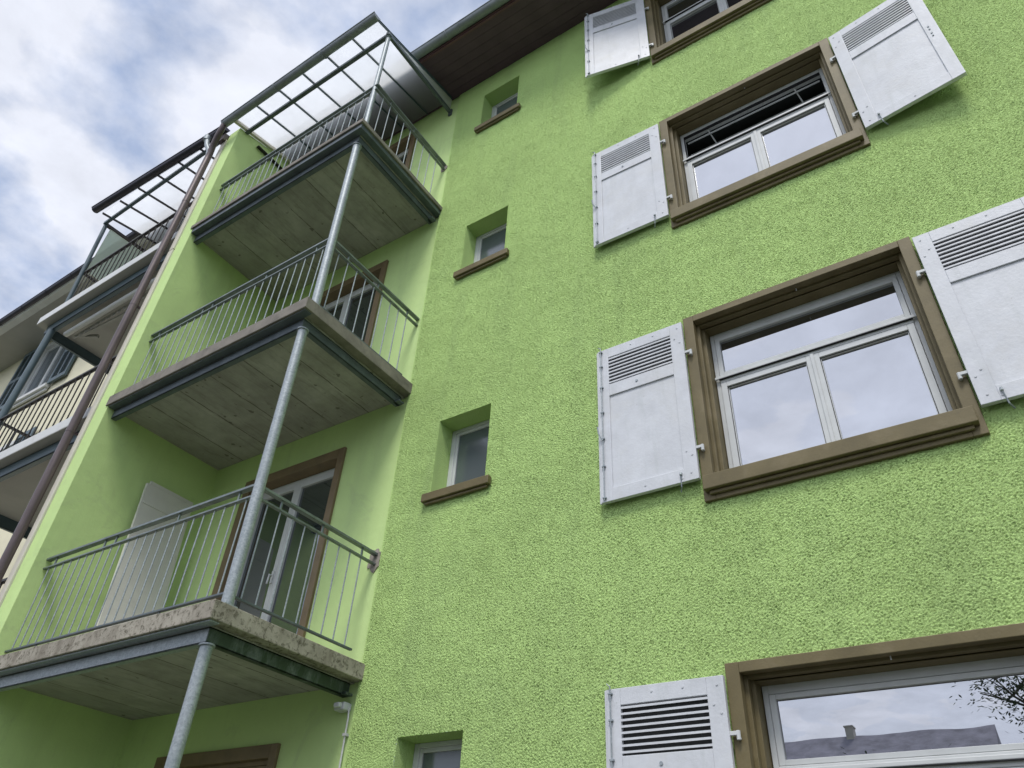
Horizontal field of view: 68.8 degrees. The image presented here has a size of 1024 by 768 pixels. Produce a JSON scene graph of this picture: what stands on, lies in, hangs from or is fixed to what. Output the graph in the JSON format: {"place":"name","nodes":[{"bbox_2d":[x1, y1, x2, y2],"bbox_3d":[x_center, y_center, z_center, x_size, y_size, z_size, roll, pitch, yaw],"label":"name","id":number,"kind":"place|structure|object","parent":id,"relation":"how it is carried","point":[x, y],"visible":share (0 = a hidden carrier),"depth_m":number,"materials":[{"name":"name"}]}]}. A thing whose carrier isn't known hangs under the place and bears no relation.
{"place":"outdoors","nodes":[
{"label":"outdoors","id":0,"kind":"place"},
{"bbox_2d":[0,0,488,318],"label":"sky","id":1,"kind":"structure","parent":0,"point":[95,95],"materials":[{"name":"white"}]},
{"label":"ground","id":2,"kind":"structure","parent":0,"visible":0},
{"bbox_2d":[0,127,229,591],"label":"neighbour house","id":3,"kind":"structure","parent":2,"relation":"on","point":[56,338],"depth_m":12.03,"materials":[{"name":"white paint"}]},
{"bbox_2d":[0,426,37,450],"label":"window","id":4,"kind":"structure","parent":3,"relation":"in","point":[34,428],"depth_m":13.60,"materials":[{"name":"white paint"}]},
{"bbox_2d":[0,342,75,410],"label":"window","id":5,"kind":"structure","parent":3,"relation":"in","point":[56,361],"depth_m":15.51,"materials":[{"name":"white paint"}]},
{"bbox_2d":[0,0,1023,767],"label":"apartment building","id":6,"kind":"structure","parent":2,"relation":"on","point":[564,384],"depth_m":6.16,"materials":[{"name":"paint"}]},
{"bbox_2d":[94,481,192,630],"bbox_3d":[-3.815,2.027,7.708,0.221,2.147,0.600,-20,-44,27],"label":"leaning board","id":7,"kind":"object","parent":6,"relation":"on","point":[157,501],"visible":0.48,"depth_m":7.87,"materials":[{"name":"white wood"}]},
{"bbox_2d":[211,447,346,637],"bbox_3d":[-2.382,1.839,7.549,1.545,2.260,0.232,-20,-44,27],"label":"balcony door","id":8,"kind":"structure","parent":6,"relation":"in","point":[312,485],"depth_m":7.73,"materials":[{"name":"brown wood"}]},
{"bbox_2d":[311,260,388,345],"bbox_3d":[-2.234,-0.411,9.306,1.545,2.260,0.232,-20,-44,27],"label":"balcony door","id":9,"kind":"structure","parent":6,"relation":"in","point":[379,270],"depth_m":9.66,"materials":[{"name":"clear glass"}]},
{"bbox_2d":[390,133,415,168],"bbox_3d":[-2.086,-2.660,11.063,1.545,2.260,0.232,-20,-44,27],"label":"balcony door","id":10,"kind":"structure","parent":6,"relation":"in","point":[403,142],"depth_m":11.39,"materials":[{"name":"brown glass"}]},
{"bbox_2d":[412,739,461,767],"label":"small window","id":11,"kind":"structure","parent":6,"relation":"in","point":[440,754],"depth_m":5.42,"materials":[{"name":"clear glass"}]},
{"bbox_2d":[421,419,490,505],"bbox_3d":[-0.403,0.675,6.804,0.726,0.914,0.302,-20,-44,27],"label":"small window","id":12,"kind":"structure","parent":6,"relation":"in","point":[468,455],"depth_m":6.94,"materials":[{"name":"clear glass"}]},
{"bbox_2d":[453,223,508,279],"bbox_3d":[-0.256,-1.564,8.553,0.726,0.914,0.302,-20,-44,27],"label":"small window","id":13,"kind":"structure","parent":6,"relation":"in","point":[489,249],"depth_m":8.72,"materials":[{"name":"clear glass"}]},
{"bbox_2d":[474,92,520,132],"bbox_3d":[-0.109,-3.788,10.290,0.726,0.914,0.302,-20,-44,27],"label":"small window","id":14,"kind":"structure","parent":6,"relation":"in","point":[509,106],"depth_m":10.06,"materials":[{"name":"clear glass"}]},
{"bbox_2d":[644,0,771,64],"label":"window","id":15,"kind":"structure","parent":6,"relation":"in","point":[672,25],"depth_m":8.89,"materials":[{"name":"brown wood"}]},
{"bbox_2d":[659,38,870,229],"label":"window","id":16,"kind":"structure","parent":6,"relation":"in","point":[791,118],"depth_m":7.13,"materials":[{"name":"brown wood"}]},
{"bbox_2d":[683,236,989,502],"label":"window","id":17,"kind":"structure","parent":6,"relation":"in","point":[852,362],"depth_m":5.30,"materials":[{"name":"brown wood"}]},
{"bbox_2d":[724,623,1023,767],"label":"window","id":18,"kind":"structure","parent":6,"relation":"in","point":[954,699],"depth_m":3.98,"materials":[{"name":"brown wood"}]}
]}

